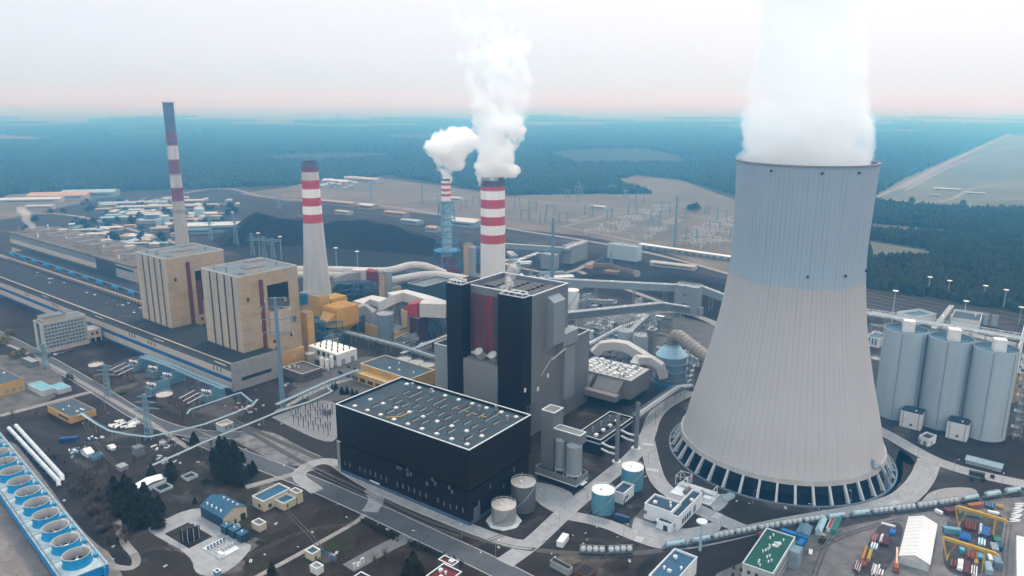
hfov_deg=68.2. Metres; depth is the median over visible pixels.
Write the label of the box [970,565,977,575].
pipe bundle
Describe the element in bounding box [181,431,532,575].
road
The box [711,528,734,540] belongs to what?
silo wagon
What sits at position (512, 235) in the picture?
railway track
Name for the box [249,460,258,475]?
conifer tree
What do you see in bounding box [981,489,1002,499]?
tank wagon
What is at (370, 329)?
building
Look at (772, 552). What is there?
building
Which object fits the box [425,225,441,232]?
industrial shed
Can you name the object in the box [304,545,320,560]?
building
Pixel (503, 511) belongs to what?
storage tank
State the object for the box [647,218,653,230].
switchyard portal
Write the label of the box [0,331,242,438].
road
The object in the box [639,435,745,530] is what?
road
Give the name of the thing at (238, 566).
soil patch
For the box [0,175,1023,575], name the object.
yard
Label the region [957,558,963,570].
pipe bundle
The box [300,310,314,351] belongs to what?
industrial block
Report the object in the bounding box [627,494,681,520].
building
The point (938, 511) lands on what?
container
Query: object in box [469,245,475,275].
silo
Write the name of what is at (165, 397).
storage tank
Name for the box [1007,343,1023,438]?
access tower
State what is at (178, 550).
soil patch
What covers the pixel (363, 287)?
duct trestle
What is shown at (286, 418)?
pavement
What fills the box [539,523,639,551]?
pavement
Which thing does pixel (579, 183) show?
lattice pylon
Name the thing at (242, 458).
conifer tree
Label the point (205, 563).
pavement
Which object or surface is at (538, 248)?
conveyor gallery
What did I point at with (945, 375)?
ash silo
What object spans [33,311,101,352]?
office block
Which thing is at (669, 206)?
switchyard portal
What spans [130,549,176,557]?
wheel track
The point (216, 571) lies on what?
skip
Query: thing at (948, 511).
container
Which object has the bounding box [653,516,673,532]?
building
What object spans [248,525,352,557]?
wheel track
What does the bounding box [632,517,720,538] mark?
pavement
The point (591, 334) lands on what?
vertical vessel
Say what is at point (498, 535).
wheel track
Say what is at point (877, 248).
field
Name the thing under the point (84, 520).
pavement
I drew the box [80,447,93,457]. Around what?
tent
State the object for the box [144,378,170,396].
transformer
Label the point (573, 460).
silo
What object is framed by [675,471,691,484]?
steel canopy
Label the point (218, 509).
compressor house
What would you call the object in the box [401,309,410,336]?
stair tower
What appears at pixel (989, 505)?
pipe bundle
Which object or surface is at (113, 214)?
industrial shed
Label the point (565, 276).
industrial shed
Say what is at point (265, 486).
soil patch
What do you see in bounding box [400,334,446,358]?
pipe bridge
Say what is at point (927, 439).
building
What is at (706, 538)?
tank wagon
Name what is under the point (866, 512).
tank wagon
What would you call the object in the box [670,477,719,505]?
pump skid
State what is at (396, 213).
industrial shed
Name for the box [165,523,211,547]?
odorant tank group
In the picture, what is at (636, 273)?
stacker reclaimer
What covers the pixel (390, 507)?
railway track
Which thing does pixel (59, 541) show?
cooling cell bank
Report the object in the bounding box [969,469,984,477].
container
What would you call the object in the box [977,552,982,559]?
container
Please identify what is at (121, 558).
soil patch
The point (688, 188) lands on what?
field
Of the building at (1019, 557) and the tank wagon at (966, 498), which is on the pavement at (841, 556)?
the building at (1019, 557)
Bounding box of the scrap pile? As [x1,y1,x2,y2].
[108,417,140,428]
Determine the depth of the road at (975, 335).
724.95 m
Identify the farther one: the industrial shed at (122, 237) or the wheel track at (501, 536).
the industrial shed at (122, 237)
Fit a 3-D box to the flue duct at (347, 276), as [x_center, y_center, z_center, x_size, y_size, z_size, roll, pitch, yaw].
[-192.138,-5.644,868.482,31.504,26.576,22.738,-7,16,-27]
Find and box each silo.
[377,310,393,344]
[384,269,392,297]
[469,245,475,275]
[513,260,519,274]
[555,438,566,474]
[566,442,581,477]
[617,327,633,356]
[634,331,648,351]
[876,319,929,420]
[918,327,974,430]
[962,337,1020,441]
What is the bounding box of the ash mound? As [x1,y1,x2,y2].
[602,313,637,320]
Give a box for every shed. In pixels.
[0,197,64,203]
[24,204,56,209]
[25,191,91,199]
[61,189,120,197]
[69,225,83,228]
[74,228,90,232]
[91,228,103,232]
[95,208,111,212]
[96,231,109,237]
[98,200,168,207]
[99,226,123,230]
[100,203,116,207]
[100,216,128,220]
[105,214,122,215]
[107,209,119,213]
[120,203,202,210]
[120,234,135,240]
[123,224,136,227]
[125,211,162,217]
[126,242,147,246]
[128,234,152,239]
[139,219,155,223]
[140,236,154,241]
[144,213,160,218]
[148,241,168,245]
[149,227,170,231]
[149,240,162,246]
[184,199,205,203]
[186,218,202,222]
[187,221,240,232]
[188,211,218,214]
[188,228,211,234]
[205,215,221,218]
[218,212,232,215]
[320,184,329,188]
[321,178,353,184]
[321,199,355,206]
[334,210,353,214]
[345,176,384,183]
[358,203,378,209]
[384,210,409,217]
[400,218,423,224]
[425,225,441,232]
[441,216,480,228]
[451,196,463,201]
[505,263,529,266]
[507,251,517,258]
[519,261,531,265]
[538,270,563,276]
[543,274,573,277]
[589,205,607,209]
[650,260,697,270]
[796,523,812,538]
[929,194,940,196]
[934,187,961,190]
[965,455,1003,471]
[966,192,984,194]
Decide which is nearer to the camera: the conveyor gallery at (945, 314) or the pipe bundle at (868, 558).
the pipe bundle at (868, 558)
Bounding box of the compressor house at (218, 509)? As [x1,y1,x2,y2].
[200,494,246,525]
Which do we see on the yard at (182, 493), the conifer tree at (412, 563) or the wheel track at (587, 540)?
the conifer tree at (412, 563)
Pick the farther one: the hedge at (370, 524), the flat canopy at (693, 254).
the flat canopy at (693, 254)
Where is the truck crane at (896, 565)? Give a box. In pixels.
[893,547,899,572]
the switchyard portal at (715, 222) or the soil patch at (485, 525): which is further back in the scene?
the switchyard portal at (715, 222)
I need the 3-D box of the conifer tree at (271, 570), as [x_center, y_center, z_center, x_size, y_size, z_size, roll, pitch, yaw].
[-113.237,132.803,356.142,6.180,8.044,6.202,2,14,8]
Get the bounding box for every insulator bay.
[99,371,127,382]
[168,397,197,411]
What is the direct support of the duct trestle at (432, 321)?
on the yard at (182, 493)
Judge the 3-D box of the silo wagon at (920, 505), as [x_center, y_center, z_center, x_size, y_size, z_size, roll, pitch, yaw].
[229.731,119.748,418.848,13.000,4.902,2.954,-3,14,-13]
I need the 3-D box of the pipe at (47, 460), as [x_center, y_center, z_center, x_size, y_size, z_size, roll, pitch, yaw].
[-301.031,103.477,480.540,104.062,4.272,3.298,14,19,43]
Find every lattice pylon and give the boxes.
[34,343,51,368]
[95,364,115,397]
[132,394,159,440]
[204,215,213,239]
[229,217,239,245]
[245,233,255,255]
[257,236,269,257]
[268,238,276,258]
[370,180,372,201]
[575,179,582,201]
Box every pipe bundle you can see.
[852,560,861,572]
[859,559,866,567]
[860,545,867,559]
[866,548,872,561]
[870,533,877,542]
[870,542,877,550]
[870,563,879,575]
[877,568,883,575]
[879,536,890,546]
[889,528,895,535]
[950,559,957,568]
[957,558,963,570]
[959,532,970,541]
[963,561,969,574]
[964,520,975,531]
[965,549,977,560]
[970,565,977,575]
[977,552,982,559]
[978,523,982,533]
[978,537,985,546]
[981,525,990,536]
[984,501,994,509]
[996,503,1002,509]
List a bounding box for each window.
[3,200,53,201]
[116,266,133,272]
[128,207,192,208]
[147,471,180,485]
[192,227,232,229]
[290,316,295,322]
[654,264,689,268]
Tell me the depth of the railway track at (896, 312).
813.09 m
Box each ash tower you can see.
[378,271,385,297]
[463,242,472,275]
[507,259,515,272]
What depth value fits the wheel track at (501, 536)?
390.37 m
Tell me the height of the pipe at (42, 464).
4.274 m
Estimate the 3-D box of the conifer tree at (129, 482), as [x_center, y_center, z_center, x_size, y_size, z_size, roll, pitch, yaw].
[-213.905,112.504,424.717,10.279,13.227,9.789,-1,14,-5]
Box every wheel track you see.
[50,435,165,450]
[52,434,169,449]
[83,423,126,473]
[85,421,129,472]
[127,547,179,556]
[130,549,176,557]
[245,523,352,556]
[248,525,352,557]
[285,512,325,562]
[288,511,329,561]
[460,516,540,548]
[462,517,543,550]
[543,539,620,546]
[545,537,627,545]
[741,518,899,566]
[802,520,901,555]
[811,534,833,574]
[816,530,841,575]
[1001,511,1009,574]
[1005,517,1012,575]
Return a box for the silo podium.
[535,404,587,490]
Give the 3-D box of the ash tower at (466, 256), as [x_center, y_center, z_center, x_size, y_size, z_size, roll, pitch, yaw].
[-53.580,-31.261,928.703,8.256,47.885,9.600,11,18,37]
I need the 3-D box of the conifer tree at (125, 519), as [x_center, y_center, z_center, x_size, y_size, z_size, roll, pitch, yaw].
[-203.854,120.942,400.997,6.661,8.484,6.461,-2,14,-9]
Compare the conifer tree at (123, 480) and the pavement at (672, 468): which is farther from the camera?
the pavement at (672, 468)
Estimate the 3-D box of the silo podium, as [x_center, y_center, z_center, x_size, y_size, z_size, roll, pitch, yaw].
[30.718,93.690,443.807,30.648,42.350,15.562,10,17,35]
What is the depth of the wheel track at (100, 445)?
490.22 m
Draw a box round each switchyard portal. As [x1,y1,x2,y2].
[460,200,466,210]
[520,209,529,219]
[528,201,536,209]
[558,212,567,223]
[584,204,593,214]
[606,208,612,218]
[635,193,644,202]
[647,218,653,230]
[650,210,660,221]
[661,202,670,212]
[685,228,697,240]
[709,221,720,233]
[716,209,727,220]
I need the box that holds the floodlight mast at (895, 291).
[891,290,898,322]
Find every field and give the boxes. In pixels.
[0,105,101,111]
[0,136,50,138]
[0,194,98,219]
[238,178,734,271]
[264,121,286,123]
[626,176,734,203]
[870,241,933,255]
[872,224,959,231]
[876,135,1023,207]
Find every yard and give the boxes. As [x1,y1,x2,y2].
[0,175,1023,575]
[215,214,727,323]
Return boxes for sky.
[0,0,1023,102]
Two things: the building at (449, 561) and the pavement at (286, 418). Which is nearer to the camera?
the building at (449, 561)
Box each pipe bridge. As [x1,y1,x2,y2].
[77,399,257,443]
[139,354,229,392]
[147,384,332,466]
[186,392,252,416]
[275,369,359,411]
[342,329,434,361]
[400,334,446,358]
[589,318,638,351]
[603,331,701,368]
[628,327,702,344]
[632,382,693,422]
[867,309,1023,437]
[870,323,1017,347]
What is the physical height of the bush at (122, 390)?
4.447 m
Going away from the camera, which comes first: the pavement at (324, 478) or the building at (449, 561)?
the building at (449, 561)
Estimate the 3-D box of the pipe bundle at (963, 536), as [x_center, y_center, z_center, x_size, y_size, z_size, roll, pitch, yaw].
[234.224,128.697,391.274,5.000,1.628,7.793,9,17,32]
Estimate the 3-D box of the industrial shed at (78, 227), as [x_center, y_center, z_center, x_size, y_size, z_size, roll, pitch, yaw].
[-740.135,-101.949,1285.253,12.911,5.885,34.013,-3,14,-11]
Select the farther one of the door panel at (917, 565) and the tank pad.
the tank pad
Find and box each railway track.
[203,409,1023,556]
[220,190,726,274]
[220,195,726,278]
[224,193,726,276]
[230,418,320,458]
[309,467,461,536]
[866,292,1023,324]
[866,299,1021,332]
[866,302,1009,334]
[866,306,1018,340]
[867,289,1023,319]
[867,296,1022,328]
[890,290,1023,315]
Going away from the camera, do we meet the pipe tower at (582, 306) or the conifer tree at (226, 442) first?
the conifer tree at (226, 442)
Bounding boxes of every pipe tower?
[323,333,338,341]
[394,333,406,343]
[402,332,416,346]
[405,334,418,345]
[418,341,431,350]
[577,298,586,309]
[584,321,594,329]
[587,322,600,335]
[589,324,603,336]
[598,316,614,324]
[610,317,624,325]
[633,297,643,303]
[637,323,650,332]
[648,320,657,331]
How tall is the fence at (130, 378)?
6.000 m
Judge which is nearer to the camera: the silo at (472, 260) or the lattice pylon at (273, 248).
the silo at (472, 260)
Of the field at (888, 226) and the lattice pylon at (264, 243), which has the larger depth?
the field at (888, 226)
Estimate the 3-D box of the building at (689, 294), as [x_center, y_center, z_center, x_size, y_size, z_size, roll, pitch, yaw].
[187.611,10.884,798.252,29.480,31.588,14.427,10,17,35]
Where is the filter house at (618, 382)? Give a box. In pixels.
[583,339,668,406]
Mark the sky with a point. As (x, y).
(878, 51)
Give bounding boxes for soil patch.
[24,338,35,342]
[110,551,140,570]
[112,383,137,391]
[115,440,129,444]
[123,351,139,356]
[150,409,162,412]
[167,543,183,552]
[222,560,245,573]
[232,487,259,500]
[236,499,246,503]
[245,411,257,415]
[245,560,267,574]
[246,537,264,552]
[252,482,276,491]
[266,556,286,568]
[293,381,304,386]
[318,552,336,562]
[321,531,356,551]
[481,518,498,531]
[557,555,583,564]
[619,562,628,572]
[630,507,649,522]
[635,556,657,575]
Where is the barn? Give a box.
[135,471,180,490]
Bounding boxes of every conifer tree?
[105,475,123,495]
[109,487,117,504]
[109,494,128,517]
[119,474,126,490]
[121,508,129,523]
[124,477,138,497]
[126,484,141,501]
[127,503,144,530]
[139,481,152,494]
[139,506,152,528]
[140,488,154,508]
[145,464,156,476]
[150,509,167,529]
[153,495,166,514]
[162,463,176,482]
[169,461,179,478]
[188,431,199,445]
[208,447,214,461]
[209,457,215,473]
[211,459,217,473]
[216,440,224,452]
[222,437,229,449]
[228,441,240,459]
[232,457,242,468]
[234,468,246,486]
[238,451,246,462]
[243,469,250,480]
[246,463,251,476]
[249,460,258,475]
[266,562,278,575]
[339,387,344,393]
[400,558,408,574]
[404,551,420,575]
[415,561,426,575]
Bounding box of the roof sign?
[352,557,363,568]
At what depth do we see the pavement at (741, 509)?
418.05 m
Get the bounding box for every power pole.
[260,297,292,407]
[550,217,554,276]
[670,195,683,249]
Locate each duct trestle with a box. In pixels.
[314,318,324,341]
[315,320,343,341]
[336,280,359,300]
[352,316,364,330]
[356,280,371,296]
[396,269,421,284]
[428,318,437,337]
[428,318,446,330]
[476,246,480,267]
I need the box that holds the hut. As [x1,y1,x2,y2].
[107,444,115,450]
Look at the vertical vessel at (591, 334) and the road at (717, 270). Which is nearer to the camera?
the vertical vessel at (591, 334)
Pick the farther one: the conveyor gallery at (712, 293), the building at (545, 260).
the building at (545, 260)
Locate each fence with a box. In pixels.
[92,367,133,388]
[163,393,202,418]
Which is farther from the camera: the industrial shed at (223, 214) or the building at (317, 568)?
the industrial shed at (223, 214)
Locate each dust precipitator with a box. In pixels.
[319,300,358,341]
[329,293,346,303]
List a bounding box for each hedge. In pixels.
[360,518,398,540]
[406,539,463,568]
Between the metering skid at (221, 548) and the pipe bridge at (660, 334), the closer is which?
the metering skid at (221, 548)
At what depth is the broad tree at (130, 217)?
1345.23 m
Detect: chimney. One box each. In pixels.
[162,102,188,244]
[301,161,331,293]
[433,178,461,273]
[481,177,504,277]
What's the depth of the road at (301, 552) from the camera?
384.26 m
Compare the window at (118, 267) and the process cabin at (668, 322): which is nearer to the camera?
the process cabin at (668, 322)
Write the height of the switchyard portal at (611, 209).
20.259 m
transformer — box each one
[127,356,150,372]
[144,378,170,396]
[146,363,170,378]
[160,370,185,385]
[199,386,224,402]
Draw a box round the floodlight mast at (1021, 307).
[1018,306,1023,324]
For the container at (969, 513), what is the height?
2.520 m
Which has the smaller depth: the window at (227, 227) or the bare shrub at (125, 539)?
the bare shrub at (125, 539)
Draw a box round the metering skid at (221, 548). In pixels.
[203,538,239,558]
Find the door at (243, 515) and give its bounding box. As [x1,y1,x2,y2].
[240,512,245,519]
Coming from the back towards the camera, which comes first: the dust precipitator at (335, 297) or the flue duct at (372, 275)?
the flue duct at (372, 275)
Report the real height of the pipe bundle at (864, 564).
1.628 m
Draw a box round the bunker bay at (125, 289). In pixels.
[0,250,140,304]
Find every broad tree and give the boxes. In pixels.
[89,217,97,222]
[104,220,111,225]
[112,234,120,240]
[127,215,135,221]
[135,211,142,218]
[135,232,143,238]
[155,233,167,241]
[226,201,233,207]
[231,206,238,212]
[692,202,700,210]
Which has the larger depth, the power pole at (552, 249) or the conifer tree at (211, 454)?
the power pole at (552, 249)
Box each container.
[59,436,78,442]
[556,533,568,547]
[614,512,629,522]
[757,530,763,537]
[781,528,807,542]
[796,538,804,546]
[934,508,942,514]
[942,506,958,515]
[942,525,961,534]
[959,546,964,553]
[962,510,981,516]
[966,501,983,508]
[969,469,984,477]
[984,561,992,575]
[986,553,993,564]
[989,542,998,553]
[992,534,1001,541]
[992,554,1002,569]
[995,541,1002,551]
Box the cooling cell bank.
[0,433,109,575]
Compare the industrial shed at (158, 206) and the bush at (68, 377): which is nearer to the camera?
the bush at (68, 377)
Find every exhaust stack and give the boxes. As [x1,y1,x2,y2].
[601,414,620,463]
[621,402,640,450]
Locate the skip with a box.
[213,568,221,575]
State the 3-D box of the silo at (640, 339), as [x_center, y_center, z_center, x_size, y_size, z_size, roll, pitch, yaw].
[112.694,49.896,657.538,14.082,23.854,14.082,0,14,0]
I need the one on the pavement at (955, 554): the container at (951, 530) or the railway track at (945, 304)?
the container at (951, 530)
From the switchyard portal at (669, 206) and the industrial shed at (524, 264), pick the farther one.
the switchyard portal at (669, 206)
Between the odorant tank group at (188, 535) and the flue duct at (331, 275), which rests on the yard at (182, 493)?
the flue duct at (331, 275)
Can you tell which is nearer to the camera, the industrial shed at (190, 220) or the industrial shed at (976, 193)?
the industrial shed at (190, 220)
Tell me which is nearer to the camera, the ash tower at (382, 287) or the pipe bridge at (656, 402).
the pipe bridge at (656, 402)
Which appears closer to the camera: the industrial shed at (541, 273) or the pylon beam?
the industrial shed at (541, 273)
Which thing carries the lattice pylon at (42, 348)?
on the pavement at (26, 397)
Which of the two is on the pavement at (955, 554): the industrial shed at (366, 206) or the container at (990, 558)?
the container at (990, 558)
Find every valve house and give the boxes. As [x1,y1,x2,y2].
[899,405,924,430]
[945,415,970,441]
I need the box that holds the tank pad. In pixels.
[486,514,521,530]
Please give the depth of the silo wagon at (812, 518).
402.93 m
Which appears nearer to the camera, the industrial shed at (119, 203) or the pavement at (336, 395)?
the pavement at (336, 395)
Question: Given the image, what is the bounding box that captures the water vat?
[299,293,308,305]
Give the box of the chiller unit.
[722,492,734,501]
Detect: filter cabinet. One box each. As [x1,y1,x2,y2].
[220,521,232,534]
[227,525,240,538]
[235,529,248,542]
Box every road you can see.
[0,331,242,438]
[0,391,93,416]
[3,343,192,448]
[4,213,174,243]
[108,517,140,570]
[160,188,296,199]
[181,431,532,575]
[245,467,314,488]
[255,514,365,575]
[274,378,353,411]
[292,458,532,549]
[321,198,727,273]
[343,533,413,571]
[362,487,383,511]
[389,196,732,219]
[497,390,692,566]
[520,261,594,272]
[561,466,936,549]
[562,212,662,226]
[565,227,725,258]
[576,271,715,321]
[616,311,715,325]
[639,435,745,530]
[872,458,940,507]
[873,311,1018,346]
[875,185,908,197]
[882,427,1023,487]
[898,134,1011,187]
[899,184,1019,201]
[905,156,972,190]
[957,198,1023,199]
[962,145,1023,162]
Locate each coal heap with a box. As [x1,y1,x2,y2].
[212,212,326,246]
[302,219,453,255]
[574,273,721,312]
[637,272,725,292]
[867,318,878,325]
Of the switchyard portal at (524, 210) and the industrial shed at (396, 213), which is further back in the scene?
the industrial shed at (396, 213)
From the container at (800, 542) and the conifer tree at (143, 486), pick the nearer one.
the container at (800, 542)
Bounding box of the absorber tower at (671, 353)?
[651,329,707,391]
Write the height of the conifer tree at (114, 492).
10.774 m
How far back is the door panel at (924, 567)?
363.74 m
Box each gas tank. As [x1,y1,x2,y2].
[319,356,323,368]
[324,357,328,370]
[329,354,333,367]
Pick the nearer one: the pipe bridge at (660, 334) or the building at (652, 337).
the building at (652, 337)
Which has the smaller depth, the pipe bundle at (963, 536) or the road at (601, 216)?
the pipe bundle at (963, 536)
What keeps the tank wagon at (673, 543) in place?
on the railway track at (400, 508)
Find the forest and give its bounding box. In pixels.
[0,114,1023,312]
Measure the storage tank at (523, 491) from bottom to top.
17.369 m
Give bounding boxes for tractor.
[818,533,825,544]
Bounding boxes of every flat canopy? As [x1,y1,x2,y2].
[667,247,674,252]
[674,248,681,253]
[681,249,688,254]
[688,250,696,255]
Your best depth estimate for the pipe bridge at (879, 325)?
726.27 m
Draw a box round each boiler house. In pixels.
[8,224,155,282]
[135,243,223,327]
[201,257,304,367]
[434,272,589,435]
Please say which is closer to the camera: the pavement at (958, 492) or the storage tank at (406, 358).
the pavement at (958, 492)
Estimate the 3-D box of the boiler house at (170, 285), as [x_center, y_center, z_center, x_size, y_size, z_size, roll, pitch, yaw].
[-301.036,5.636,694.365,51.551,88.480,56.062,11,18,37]
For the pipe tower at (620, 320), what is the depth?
736.46 m
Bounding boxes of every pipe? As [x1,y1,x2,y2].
[7,426,60,486]
[14,424,64,480]
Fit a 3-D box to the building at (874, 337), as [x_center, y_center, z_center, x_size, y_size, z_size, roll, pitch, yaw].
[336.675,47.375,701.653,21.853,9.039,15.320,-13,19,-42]
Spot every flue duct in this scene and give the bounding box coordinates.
[297,261,446,289]
[297,271,376,289]
[330,271,360,294]
[347,268,374,292]
[353,295,385,315]
[357,303,377,332]
[362,268,377,291]
[377,290,441,332]
[392,271,466,284]
[403,300,421,316]
[414,300,445,338]
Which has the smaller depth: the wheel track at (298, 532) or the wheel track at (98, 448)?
the wheel track at (298, 532)
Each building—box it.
[0,368,27,396]
[22,356,39,367]
[27,381,54,396]
[47,398,96,425]
[51,382,71,394]
[89,451,103,460]
[115,462,128,471]
[131,444,144,456]
[215,419,233,432]
[251,518,266,531]
[252,483,290,511]
[274,493,295,510]
[283,361,326,382]
[290,487,302,503]
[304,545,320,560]
[308,339,356,365]
[309,561,323,575]
[322,407,331,414]
[338,369,392,386]
[347,355,434,384]
[354,571,369,575]
[365,323,407,342]
[379,284,401,295]
[408,276,451,303]
[410,316,427,341]
[426,563,461,575]
[438,555,458,569]
[540,252,558,269]
[550,557,572,575]
[562,241,587,263]
[574,563,596,575]
[582,411,632,455]
[607,242,641,261]
[615,481,634,504]
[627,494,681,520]
[647,327,656,355]
[648,548,697,575]
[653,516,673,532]
[668,489,702,530]
[674,281,703,315]
[731,527,802,575]
[826,518,834,532]
[830,516,841,534]
[868,331,882,347]
[896,309,936,324]
[917,432,936,446]
[950,309,982,329]
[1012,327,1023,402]
[1014,535,1023,575]
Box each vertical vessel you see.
[590,330,593,339]
[657,318,661,329]
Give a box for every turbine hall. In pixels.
[0,258,277,391]
[335,377,530,525]
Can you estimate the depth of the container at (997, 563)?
365.66 m
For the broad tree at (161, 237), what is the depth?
1155.96 m
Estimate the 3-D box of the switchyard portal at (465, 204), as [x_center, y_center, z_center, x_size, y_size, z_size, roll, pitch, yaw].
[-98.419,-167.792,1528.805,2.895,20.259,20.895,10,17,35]
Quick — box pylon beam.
[252,238,281,241]
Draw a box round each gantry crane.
[942,536,998,571]
[955,505,1008,535]
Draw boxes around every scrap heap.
[68,446,85,458]
[87,435,103,442]
[150,439,177,450]
[155,454,180,464]
[234,405,256,412]
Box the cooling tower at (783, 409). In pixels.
[669,155,897,507]
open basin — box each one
[152,482,172,492]
[181,471,197,481]
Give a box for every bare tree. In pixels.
[104,462,113,472]
[368,553,379,565]
[398,544,405,558]
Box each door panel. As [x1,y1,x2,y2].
[899,557,906,564]
[906,559,913,566]
[913,561,920,568]
[921,563,928,571]
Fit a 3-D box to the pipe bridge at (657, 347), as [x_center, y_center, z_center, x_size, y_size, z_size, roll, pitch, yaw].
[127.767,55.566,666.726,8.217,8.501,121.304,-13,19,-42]
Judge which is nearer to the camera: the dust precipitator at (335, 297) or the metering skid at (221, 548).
the metering skid at (221, 548)
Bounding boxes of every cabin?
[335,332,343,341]
[662,317,673,326]
[815,515,826,535]
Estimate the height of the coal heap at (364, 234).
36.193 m
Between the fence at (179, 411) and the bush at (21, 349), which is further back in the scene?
the bush at (21, 349)
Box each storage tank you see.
[88,361,102,373]
[155,218,160,225]
[156,390,172,405]
[159,214,169,223]
[194,208,204,216]
[305,351,314,364]
[396,355,410,361]
[409,358,423,364]
[421,361,434,368]
[491,496,515,526]
[511,474,535,513]
[568,288,578,310]
[591,482,614,515]
[621,460,643,491]
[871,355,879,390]
[981,314,989,324]
[991,315,998,326]
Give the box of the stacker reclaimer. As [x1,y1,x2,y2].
[584,250,639,276]
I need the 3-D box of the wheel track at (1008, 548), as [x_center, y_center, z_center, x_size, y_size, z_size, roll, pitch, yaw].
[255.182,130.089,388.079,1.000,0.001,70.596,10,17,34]
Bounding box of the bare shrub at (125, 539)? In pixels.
[118,536,129,541]
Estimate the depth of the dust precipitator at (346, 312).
703.92 m
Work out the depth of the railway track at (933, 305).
841.62 m
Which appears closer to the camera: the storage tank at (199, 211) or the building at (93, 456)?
the building at (93, 456)
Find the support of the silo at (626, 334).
on the pavement at (699, 331)
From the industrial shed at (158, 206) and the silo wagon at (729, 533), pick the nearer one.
the silo wagon at (729, 533)
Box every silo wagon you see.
[579,544,605,554]
[607,544,633,554]
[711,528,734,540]
[734,524,757,536]
[757,520,780,531]
[779,516,803,527]
[802,513,824,523]
[871,504,894,515]
[893,502,916,512]
[916,499,937,509]
[937,496,958,506]
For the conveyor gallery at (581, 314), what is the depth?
700.52 m
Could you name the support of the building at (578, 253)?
on the coal yard at (294, 256)
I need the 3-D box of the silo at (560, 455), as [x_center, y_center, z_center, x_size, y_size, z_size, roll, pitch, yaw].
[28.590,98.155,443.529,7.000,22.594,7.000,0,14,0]
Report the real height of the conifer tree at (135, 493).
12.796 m
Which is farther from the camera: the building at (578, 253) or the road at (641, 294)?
the building at (578, 253)
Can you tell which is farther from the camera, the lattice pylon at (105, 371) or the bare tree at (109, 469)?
the lattice pylon at (105, 371)
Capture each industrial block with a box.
[300,290,329,332]
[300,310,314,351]
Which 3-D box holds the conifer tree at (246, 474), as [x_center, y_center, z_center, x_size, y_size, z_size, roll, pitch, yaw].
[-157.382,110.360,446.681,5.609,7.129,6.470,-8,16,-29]
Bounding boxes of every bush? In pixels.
[0,335,12,343]
[5,329,15,334]
[8,351,20,357]
[18,347,27,352]
[62,373,74,381]
[118,388,126,392]
[201,478,210,484]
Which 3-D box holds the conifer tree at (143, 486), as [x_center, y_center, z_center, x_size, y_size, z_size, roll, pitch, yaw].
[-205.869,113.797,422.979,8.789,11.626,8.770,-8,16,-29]
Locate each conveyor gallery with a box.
[505,243,563,260]
[548,277,675,303]
[563,240,587,250]
[568,302,662,339]
[584,299,614,306]
[607,314,649,353]
[660,301,690,329]
[700,284,723,311]
[931,305,953,331]
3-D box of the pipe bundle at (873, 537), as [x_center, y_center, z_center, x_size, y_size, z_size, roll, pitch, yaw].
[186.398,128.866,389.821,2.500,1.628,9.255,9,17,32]
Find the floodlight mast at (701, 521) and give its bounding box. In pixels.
[696,518,707,550]
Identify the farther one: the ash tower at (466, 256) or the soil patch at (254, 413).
the ash tower at (466, 256)
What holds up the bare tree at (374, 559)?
on the yard at (182, 493)
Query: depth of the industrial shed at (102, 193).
1695.61 m
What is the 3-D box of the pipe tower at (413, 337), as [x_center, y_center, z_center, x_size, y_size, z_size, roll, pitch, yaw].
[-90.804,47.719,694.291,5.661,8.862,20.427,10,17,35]
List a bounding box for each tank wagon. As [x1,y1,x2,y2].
[662,538,687,549]
[688,534,712,545]
[826,511,847,520]
[849,508,871,517]
[959,493,980,502]
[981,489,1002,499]
[1002,486,1022,495]
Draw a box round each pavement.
[0,355,63,412]
[0,442,121,575]
[1,425,122,552]
[107,357,234,413]
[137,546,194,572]
[148,508,250,575]
[234,430,321,465]
[245,508,348,561]
[272,400,336,441]
[288,357,376,401]
[313,474,365,497]
[424,517,499,552]
[506,500,550,535]
[536,482,572,511]
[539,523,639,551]
[573,471,602,495]
[575,307,714,364]
[589,467,650,523]
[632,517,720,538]
[659,410,697,485]
[710,494,728,510]
[716,496,1023,575]
[721,450,913,521]
[779,516,890,533]
[854,523,902,575]
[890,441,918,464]
[922,487,977,501]
[939,451,1018,478]
[943,512,1003,575]
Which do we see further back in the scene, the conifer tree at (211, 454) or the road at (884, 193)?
the road at (884, 193)
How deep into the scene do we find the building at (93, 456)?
472.97 m
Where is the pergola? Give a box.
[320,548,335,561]
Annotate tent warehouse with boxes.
[899,516,937,571]
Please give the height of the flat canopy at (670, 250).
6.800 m
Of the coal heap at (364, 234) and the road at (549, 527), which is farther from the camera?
the coal heap at (364, 234)
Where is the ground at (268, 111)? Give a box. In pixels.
[0,99,1023,312]
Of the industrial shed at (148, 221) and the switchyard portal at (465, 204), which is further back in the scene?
the switchyard portal at (465, 204)
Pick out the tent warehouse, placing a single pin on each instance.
(916, 548)
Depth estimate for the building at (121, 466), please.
459.22 m

